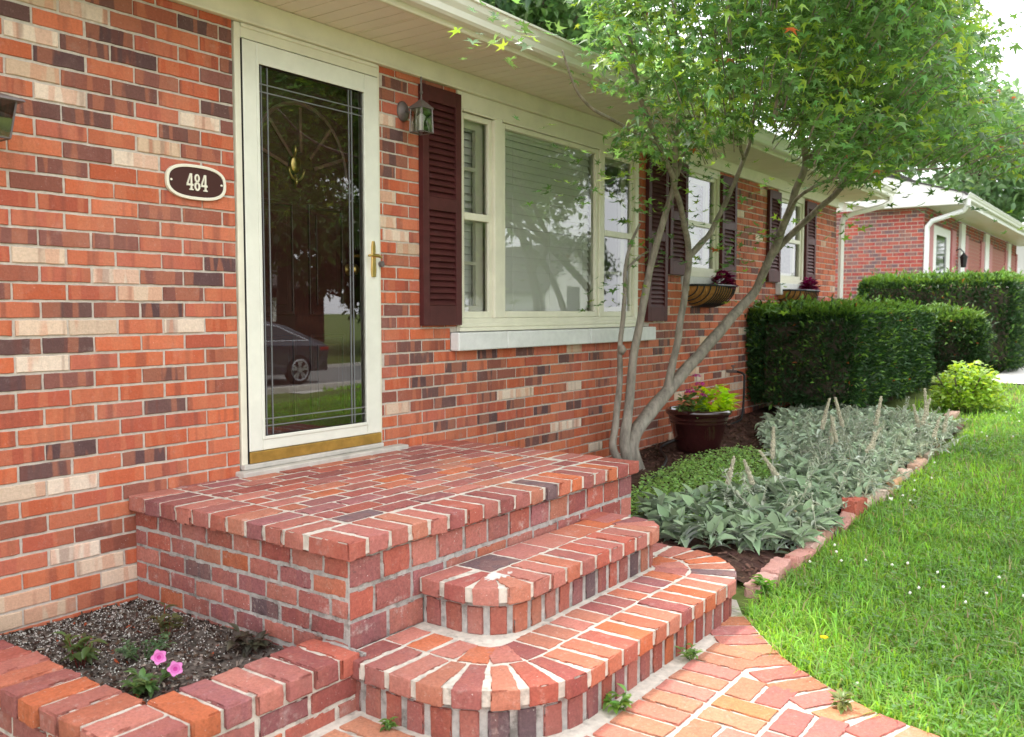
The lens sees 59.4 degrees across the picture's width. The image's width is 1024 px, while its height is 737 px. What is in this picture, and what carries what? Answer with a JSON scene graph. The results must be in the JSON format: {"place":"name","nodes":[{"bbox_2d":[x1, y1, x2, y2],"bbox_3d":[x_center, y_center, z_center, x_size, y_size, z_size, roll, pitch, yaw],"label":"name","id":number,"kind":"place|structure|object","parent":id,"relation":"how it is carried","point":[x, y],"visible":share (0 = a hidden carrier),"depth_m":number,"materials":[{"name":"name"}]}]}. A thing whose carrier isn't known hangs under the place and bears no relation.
{"place":"outdoors","nodes":[
{"label":"outdoors","id":0,"kind":"place"},
{"bbox_2d":[303,599,909,736],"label":"path base","id":1,"kind":"object","parent":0,"point":[601,717],"visible":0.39,"depth_m":2.92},
{"bbox_2d":[603,683,632,714],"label":"weed","id":2,"kind":"object","parent":1,"relation":"on","point":[625,701],"visible":0.98,"depth_m":2.92,"materials":[{"name":"green plant"}]},
{"bbox_2d":[675,643,702,659],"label":"weed","id":3,"kind":"object","parent":1,"relation":"on","point":[687,653],"visible":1,"depth_m":3.35,"materials":[{"name":"green plant"}]},
{"bbox_2d":[320,616,939,736],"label":"path","id":4,"kind":"structure","parent":0,"point":[746,651],"depth_m":2.95,"materials":[{"name":"brick"}]},
{"bbox_2d":[378,716,397,731],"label":"weed","id":5,"kind":"object","parent":4,"relation":"on","point":[391,724],"visible":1,"depth_m":2.78,"materials":[{"name":"green plant"}]},
{"bbox_2d":[828,689,856,714],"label":"weed","id":6,"kind":"object","parent":4,"relation":"on","point":[842,704],"visible":1,"depth_m":2.92,"materials":[{"name":"green plant"}]},
{"bbox_2d":[611,0,1023,223],"label":"sky","id":7,"kind":"structure","parent":0,"point":[1002,8],"materials":[{"name":"white"}]},
{"bbox_2d":[732,366,1023,736],"bbox_3d":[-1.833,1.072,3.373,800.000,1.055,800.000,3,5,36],"label":"lawn","id":8,"kind":"structure","parent":0,"point":[739,596],"depth_m":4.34,"materials":[{"name":"plant"}]},
{"bbox_2d":[0,639,365,736],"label":"brick planter","id":9,"kind":"object","parent":8,"relation":"on","point":[304,688],"visible":0.97,"depth_m":2.64,"materials":[{"name":"red brick"}]},
{"bbox_2d":[0,598,283,704],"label":"planter soil","id":10,"kind":"structure","parent":9,"relation":"in","point":[189,671],"depth_m":3.18,"materials":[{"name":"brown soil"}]},
{"bbox_2d":[54,631,106,667],"bbox_3d":[-1.435,0.940,3.024,0.174,0.131,0.154,1,4,14],"label":"seedling","id":11,"kind":"object","parent":10,"relation":"on","point":[86,653],"visible":1,"depth_m":3.01,"materials":[{"name":"green plant"}]},
{"bbox_2d":[0,598,278,703],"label":"perlite grains","id":12,"kind":"object","parent":10,"relation":"on","point":[89,625],"visible":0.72,"depth_m":3.31},
{"bbox_2d":[115,632,176,660],"bbox_3d":[-1.275,0.966,3.115,0.202,0.070,0.181,-2,4,-24],"label":"feathery weed","id":13,"kind":"object","parent":10,"relation":"on","point":[133,650],"visible":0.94,"depth_m":3.10,"materials":[{"name":"green plant"}]},
{"bbox_2d":[119,650,182,697],"bbox_3d":[-1.137,0.960,2.815,0.182,0.120,0.165,-2,4,-30],"label":"petunia","id":14,"kind":"object","parent":10,"relation":"on","point":[141,683],"visible":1,"depth_m":2.82,"materials":[{"name":"green plant"}]},
{"bbox_2d":[146,602,184,638],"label":"seedling","id":15,"kind":"object","parent":10,"relation":"on","point":[164,625],"visible":0.9,"depth_m":3.26,"materials":[{"name":"green plant"}]},
{"bbox_2d":[225,623,271,657],"bbox_3d":[-0.941,0.959,3.160,0.164,0.096,0.165,-3,5,-40],"label":"seedling","id":16,"kind":"object","parent":10,"relation":"on","point":[241,639],"visible":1,"depth_m":3.14,"materials":[{"name":"green plant"}]},
{"bbox_2d":[129,439,736,736],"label":"brick porch","id":17,"kind":"object","parent":8,"relation":"on","point":[453,588],"visible":0.92,"depth_m":3.31,"materials":[{"name":"red brick"}]},
{"bbox_2d":[0,0,897,634],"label":"brick house","id":18,"kind":"structure","parent":8,"relation":"on","point":[348,266],"depth_m":4.47,"materials":[{"name":"red brick"}]},
{"bbox_2d":[0,93,25,141],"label":"wall lantern","id":19,"kind":"object","parent":18,"relation":"attached to","point":[8,105],"depth_m":3.08,"materials":[{"name":"grey metal"}]},
{"bbox_2d":[165,164,225,200],"bbox_3d":[-1.362,-0.803,3.872,0.016,0.150,0.296,3,5,36],"label":"number plaque","id":20,"kind":"object","parent":18,"relation":"attached to","point":[195,182],"visible":1,"depth_m":3.86,"materials":[{"name":"brown metal"}]},
{"bbox_2d":[259,64,360,435],"bbox_3d":[-1.052,-0.546,4.508,0.105,1.925,0.818,3,5,36],"label":"front door","id":21,"kind":"structure","parent":18,"relation":"in","point":[309,158],"depth_m":4.56,"materials":[{"name":"glass"}]},
{"bbox_2d":[242,38,384,463],"bbox_3d":[-0.944,-0.543,4.438,0.085,1.930,0.880,3,5,36],"label":"storm door","id":22,"kind":"structure","parent":18,"relation":"in","point":[262,448],"depth_m":4.36,"materials":[{"name":"white metal"}]},
{"bbox_2d":[397,77,433,134],"bbox_3d":[-0.523,-1.416,4.841,0.186,0.298,0.097,3,5,36],"label":"wall lantern","id":23,"kind":"object","parent":18,"relation":"attached to","point":[420,112],"depth_m":4.83,"materials":[{"name":"grey metal"}]},
{"bbox_2d":[450,90,655,350],"bbox_3d":[0.333,-0.934,6.307,0.242,1.529,2.518,3,5,36],"label":"window","id":24,"kind":"structure","parent":18,"relation":"in","point":[500,298],"depth_m":6.06,"materials":[{"name":"beige glass"}]},
{"bbox_2d":[631,365,745,497],"bbox_3d":[1.231,0.406,6.936,0.344,0.663,3.926,2,4,26],"label":"garden hose","id":25,"kind":"object","parent":18,"relation":"attached to","point":[673,440],"visible":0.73,"depth_m":8.51,"materials":[{"name":"black rubber"}]},
{"bbox_2d":[681,161,723,290],"bbox_3d":[1.663,-1.256,8.128,0.250,1.120,0.830,3,5,36],"label":"window","id":26,"kind":"structure","parent":18,"relation":"in","point":[700,274],"depth_m":8.31,"materials":[{"name":"white glass"}]},
{"bbox_2d":[688,284,736,307],"bbox_3d":[1.808,-0.648,8.036,0.262,0.203,0.762,3,5,36],"label":"window basket","id":27,"kind":"object","parent":18,"relation":"attached to","point":[707,295],"depth_m":7.86,"materials":[{"name":"brown wicker"}]},
{"bbox_2d":[711,270,737,288],"bbox_3d":[1.918,-0.801,8.165,0.294,0.200,0.333,3,5,36],"label":"coleus","id":28,"kind":"object","parent":27,"relation":"in","point":[726,280],"visible":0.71,"depth_m":8.10,"materials":[{"name":"purple plant"}]},
{"bbox_2d":[775,190,804,294],"bbox_3d":[3.088,-1.377,10.013,0.175,1.120,0.930,3,5,36],"label":"window","id":29,"kind":"structure","parent":18,"relation":"in","point":[792,280],"depth_m":10.27,"materials":[{"name":"beige paint"}]},
{"bbox_2d":[778,289,819,301],"bbox_3d":[3.214,-0.771,9.959,0.262,0.203,0.832,3,5,36],"label":"window basket","id":30,"kind":"object","parent":18,"relation":"attached to","point":[795,294],"depth_m":9.70,"materials":[{"name":"brown wicker"}]},
{"bbox_2d":[799,277,820,293],"bbox_3d":[3.355,-0.936,10.134,0.283,0.195,0.327,0,4,1],"label":"coleus","id":31,"kind":"object","parent":30,"relation":"in","point":[810,283],"visible":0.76,"depth_m":10.07,"materials":[{"name":"purple plant"}]},
{"bbox_2d":[483,0,530,12],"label":"background tree","id":32,"kind":"object","parent":8,"relation":"on","point":[506,6],"visible":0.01,"depth_m":21.23,"materials":[{"name":"green plant"}]},
{"bbox_2d":[481,0,645,73],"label":"background tree","id":33,"kind":"object","parent":8,"relation":"on","point":[595,50],"depth_m":25.51,"materials":[{"name":"green plant"}]},
{"bbox_2d":[490,0,649,67],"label":"background tree","id":34,"kind":"object","parent":8,"relation":"on","point":[568,15],"visible":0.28,"depth_m":22.78,"materials":[{"name":"green plant"}]},
{"bbox_2d":[621,0,737,109],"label":"background tree","id":35,"kind":"object","parent":8,"relation":"on","point":[650,74],"depth_m":34.84,"materials":[{"name":"green plant"}]},
{"bbox_2d":[448,0,1023,470],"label":"maple tree","id":36,"kind":"object","parent":8,"relation":"on","point":[908,90],"visible":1,"depth_m":4.84,"materials":[{"name":"green plant"}]},
{"bbox_2d":[744,571,777,599],"bbox_3d":[1.160,1.015,4.171,0.095,0.087,0.232,3,5,36],"label":"edging brick","id":37,"kind":"object","parent":8,"relation":"on","point":[750,587],"visible":0.56,"depth_m":4.10,"materials":[{"name":"pink brick"}]},
{"bbox_2d":[750,574,776,595],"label":"weed","id":38,"kind":"object","parent":8,"relation":"on","point":[764,584],"visible":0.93,"depth_m":4.06,"materials":[{"name":"green plant"}]},
{"bbox_2d":[761,557,791,581],"bbox_3d":[1.293,0.990,4.384,0.099,0.089,0.254,3,5,36],"label":"edging brick","id":39,"kind":"object","parent":8,"relation":"on","point":[776,565],"visible":0.53,"depth_m":4.35,"materials":[{"name":"pink brick"}]},
{"bbox_2d":[631,406,964,583],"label":"bark mulch","id":40,"kind":"object","parent":8,"relation":"on","point":[749,570],"visible":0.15,"depth_m":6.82,"materials":[{"name":"brown wood"}]},
{"bbox_2d":[665,405,731,452],"bbox_3d":[1.492,0.487,7.188,0.524,0.340,0.524,3,5,36],"label":"flower pot","id":41,"kind":"object","parent":40,"relation":"on","point":[703,432],"visible":0.88,"depth_m":7.01,"materials":[{"name":"plastic"}]},
{"bbox_2d":[673,374,708,418],"bbox_3d":[1.430,0.212,7.085,0.314,0.336,0.349,3,5,36],"label":"flowering plant","id":42,"kind":"object","parent":41,"relation":"on","point":[691,401],"visible":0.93,"depth_m":7.05,"materials":[{"name":"green plant"}]},
{"bbox_2d":[692,384,740,410],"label":"potato vine","id":43,"kind":"object","parent":41,"relation":"in","point":[724,401],"visible":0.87,"depth_m":7.12,"materials":[{"name":"green plant"}]},
{"bbox_2d":[631,443,781,523],"bbox_3d":[1.359,0.737,5.963,0.945,0.182,2.219,3,5,36],"label":"creeping ground cover","id":44,"kind":"object","parent":40,"relation":"on","point":[703,471],"visible":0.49,"depth_m":6.11,"materials":[{"name":"green plant"}]},
{"bbox_2d":[721,456,735,499],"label":"flower spike","id":45,"kind":"object","parent":40,"relation":"on","point":[730,472],"visible":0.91,"depth_m":5.26,"materials":[{"name":"beige plant"}]},
{"bbox_2d":[743,459,769,498],"bbox_3d":[1.458,0.689,5.289,0.142,0.319,0.184,3,5,36],"label":"flower spike","id":46,"kind":"object","parent":40,"relation":"on","point":[749,476],"visible":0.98,"depth_m":5.26,"materials":[{"name":"beige plant"}]},
{"bbox_2d":[763,426,783,474],"bbox_3d":[1.665,0.583,5.750,0.143,0.432,0.109,0,4,3],"label":"flower spike","id":47,"kind":"object","parent":40,"relation":"on","point":[771,454],"visible":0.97,"depth_m":5.72,"materials":[{"name":"beige plant"}]},
{"bbox_2d":[759,450,796,491],"bbox_3d":[1.586,0.657,5.313,0.302,0.365,0.120,-1,4,-14],"label":"flower spike","id":48,"kind":"object","parent":40,"relation":"on","point":[776,474],"visible":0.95,"depth_m":5.29,"materials":[{"name":"beige plant"}]},
{"bbox_2d":[633,397,968,554],"bbox_3d":[2.156,0.592,6.621,1.812,0.512,5.006,3,5,36],"label":"lambs ear","id":49,"kind":"object","parent":40,"relation":"on","point":[820,488],"visible":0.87,"depth_m":5.47},
{"bbox_2d":[811,398,830,449],"bbox_3d":[2.258,0.460,6.640,0.226,0.480,0.090,-3,5,-39],"label":"flower spike","id":50,"kind":"object","parent":40,"relation":"on","point":[823,421],"visible":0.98,"depth_m":6.64,"materials":[{"name":"beige plant"}]},
{"bbox_2d":[820,417,836,461],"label":"flower spike","id":51,"kind":"object","parent":40,"relation":"on","point":[831,442],"visible":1,"depth_m":6.26,"materials":[{"name":"beige plant"}]},
{"bbox_2d":[830,415,845,458],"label":"flower spike","id":52,"kind":"object","parent":40,"relation":"on","point":[834,431],"visible":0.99,"depth_m":6.25,"materials":[{"name":"beige plant"}]},
{"bbox_2d":[834,397,849,442],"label":"flower spike","id":53,"kind":"object","parent":40,"relation":"on","point":[841,421],"visible":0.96,"depth_m":6.68,"materials":[{"name":"beige plant"}]},
{"bbox_2d":[850,427,881,467],"bbox_3d":[2.423,0.583,6.165,0.284,0.342,0.145,0,4,-1],"label":"flower spike","id":54,"kind":"object","parent":40,"relation":"on","point":[869,447],"visible":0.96,"depth_m":6.17,"materials":[{"name":"beige plant"}]},
{"bbox_2d":[866,431,875,461],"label":"flower spike","id":55,"kind":"object","parent":40,"relation":"on","point":[873,432],"visible":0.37,"depth_m":6.33,"materials":[{"name":"beige plant"}]},
{"bbox_2d":[861,396,885,438],"bbox_3d":[2.769,0.440,6.839,0.182,0.459,0.142,2,4,30],"label":"flower spike","id":56,"kind":"object","parent":40,"relation":"on","point":[876,422],"visible":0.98,"depth_m":6.83,"materials":[{"name":"beige plant"}]},
{"bbox_2d":[909,404,928,444],"bbox_3d":[3.253,0.482,7.089,0.208,0.403,0.107,-1,4,-13],"label":"flower spike","id":57,"kind":"object","parent":40,"relation":"on","point":[917,420],"visible":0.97,"depth_m":7.08,"materials":[{"name":"beige plant"}]},
{"bbox_2d":[912,398,932,440],"bbox_3d":[3.242,0.459,7.054,0.193,0.446,0.113,-1,4,-16],"label":"flower spike","id":58,"kind":"object","parent":40,"relation":"on","point":[924,418],"visible":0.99,"depth_m":7.08,"materials":[{"name":"beige plant"}]},
{"bbox_2d":[917,388,928,446],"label":"flower spike","id":59,"kind":"object","parent":40,"relation":"on","point":[925,398],"visible":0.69,"depth_m":7.32,"materials":[{"name":"beige plant"}]},
{"bbox_2d":[928,415,940,460],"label":"flower spike","id":60,"kind":"object","parent":40,"relation":"on","point":[934,434],"visible":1,"depth_m":6.79,"materials":[{"name":"beige plant"}]},
{"bbox_2d":[937,409,953,456],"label":"flower spike","id":61,"kind":"object","parent":40,"relation":"on","point":[944,425],"visible":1,"depth_m":7.01,"materials":[{"name":"beige plant"}]},
{"bbox_2d":[783,547,815,571],"bbox_3d":[1.457,0.970,4.555,0.099,0.096,0.273,3,5,36],"label":"edging brick","id":62,"kind":"object","parent":8,"relation":"on","point":[799,554],"visible":0.69,"depth_m":4.49,"materials":[{"name":"pink brick"}]},
{"bbox_2d":[796,535,827,552],"bbox_3d":[1.589,0.947,4.758,0.096,0.102,0.234,3,5,39],"label":"edging brick","id":63,"kind":"object","parent":8,"relation":"on","point":[812,545],"visible":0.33,"depth_m":4.72,"materials":[{"name":"pink brick"}]},
{"bbox_2d":[812,526,835,542],"bbox_3d":[1.729,0.922,4.978,0.097,0.102,0.253,3,5,36],"label":"edging brick","id":64,"kind":"object","parent":8,"relation":"on","point":[829,533],"visible":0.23,"depth_m":4.92,"materials":[{"name":"pink brick"}]},
{"bbox_2d":[820,635,828,648],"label":"dandelion","id":65,"kind":"object","parent":8,"relation":"on","point":[823,636],"visible":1,"depth_m":3.46,"materials":[{"name":"yellow plant"}]},
{"bbox_2d":[744,292,941,409],"bbox_3d":[3.781,-0.237,10.062,1.408,1.254,3.783,3,5,36],"label":"clipped hedge","id":66,"kind":"object","parent":8,"relation":"on","point":[861,353],"visible":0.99,"depth_m":8.85,"materials":[{"name":"green plant"}]},
{"bbox_2d":[837,512,856,532],"bbox_3d":[1.913,0.902,5.162,0.103,0.106,0.271,3,5,36],"label":"edging brick","id":67,"kind":"object","parent":8,"relation":"on","point":[847,520],"visible":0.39,"depth_m":5.13,"materials":[{"name":"pink brick"}]},
{"bbox_2d":[842,496,867,517],"bbox_3d":[2.065,0.845,5.409,0.100,0.154,0.239,3,5,36],"label":"edging brick","id":68,"kind":"object","parent":8,"relation":"on","point":[857,506],"visible":0.56,"depth_m":5.33,"materials":[{"name":"red brick"}]},
{"bbox_2d":[861,491,876,508],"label":"edging brick","id":69,"kind":"object","parent":8,"relation":"on","point":[875,500],"visible":0.21,"depth_m":5.65,"materials":[{"name":"beige brick"}]},
{"bbox_2d":[875,487,892,502],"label":"edging brick","id":70,"kind":"object","parent":8,"relation":"on","point":[882,493],"visible":0.33,"depth_m":5.73,"materials":[{"name":"beige brick"}]},
{"bbox_2d":[886,477,901,488],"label":"edging brick","id":71,"kind":"object","parent":8,"relation":"on","point":[898,480],"visible":0.23,"depth_m":6.09,"materials":[{"name":"brick"}]},
{"bbox_2d":[782,411,1023,736],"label":"clover","id":72,"kind":"object","parent":8,"relation":"on","point":[959,716],"depth_m":3.72,"materials":[{"name":"green plant"}]},
{"bbox_2d":[895,468,911,480],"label":"edging brick","id":73,"kind":"object","parent":8,"relation":"on","point":[902,470],"visible":0.41,"depth_m":6.37,"materials":[{"name":"beige brick"}]},
{"bbox_2d":[907,457,927,472],"bbox_3d":[3.018,0.727,6.676,0.091,0.098,0.302,3,5,36],"label":"edging brick","id":74,"kind":"object","parent":8,"relation":"on","point":[918,462],"visible":0.59,"depth_m":6.59,"materials":[{"name":"beige brick"}]},
{"bbox_2d":[917,451,933,461],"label":"edging brick","id":75,"kind":"object","parent":8,"relation":"on","point":[926,454],"visible":0.21,"depth_m":6.90,"materials":[{"name":"beige brick"}]},
{"bbox_2d":[834,176,1023,299],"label":"neighbour house","id":76,"kind":"structure","parent":8,"relation":"on","point":[907,236],"depth_m":16.50,"materials":[{"name":"brick"}]},
{"bbox_2d":[933,225,950,287],"bbox_3d":[8.140,-1.594,17.121,0.080,2.150,1.600,3,5,36],"label":"door","id":77,"kind":"structure","parent":76,"relation":"in","point":[939,231],"depth_m":17.19,"materials":[{"name":"white paint"}]},
{"bbox_2d":[891,172,1023,273],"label":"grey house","id":78,"kind":"structure","parent":76,"relation":"attached to","point":[1020,253],"depth_m":27.72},
{"bbox_2d":[856,266,1023,371],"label":"clipped hedge","id":79,"kind":"object","parent":8,"relation":"on","point":[1001,302],"visible":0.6,"depth_m":12.84,"materials":[{"name":"green plant"}]},
{"bbox_2d":[944,410,959,419],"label":"edging brick","id":80,"kind":"object","parent":8,"relation":"on","point":[951,412],"visible":0.48,"depth_m":8.96,"materials":[{"name":"brick"}]},
{"bbox_2d":[884,66,1023,222],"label":"background tree","id":81,"kind":"object","parent":8,"relation":"on","point":[1009,198],"visible":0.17,"depth_m":41.41,"materials":[{"name":"green plant"}]},
{"bbox_2d":[922,299,998,380],"bbox_3d":[5.545,-0.333,11.437,1.166,1.108,1.152,3,5,36],"label":"clipped hedge","id":82,"kind":"object","parent":8,"relation":"on","point":[966,336],"visible":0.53,"depth_m":11.09,"materials":[{"name":"green plant"}]},
{"bbox_2d":[929,360,1010,410],"bbox_3d":[4.802,0.193,9.443,0.790,0.575,0.852,3,5,36],"label":"leafy bush","id":83,"kind":"object","parent":8,"relation":"on","point":[981,387],"visible":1,"depth_m":9.30,"materials":[{"name":"green plant"}]},
{"bbox_2d":[992,366,1023,383],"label":"driveway","id":84,"kind":"structure","parent":0,"point":[1014,376],"depth_m":12.21,"materials":[{"name":"grey concrete"}]}
]}

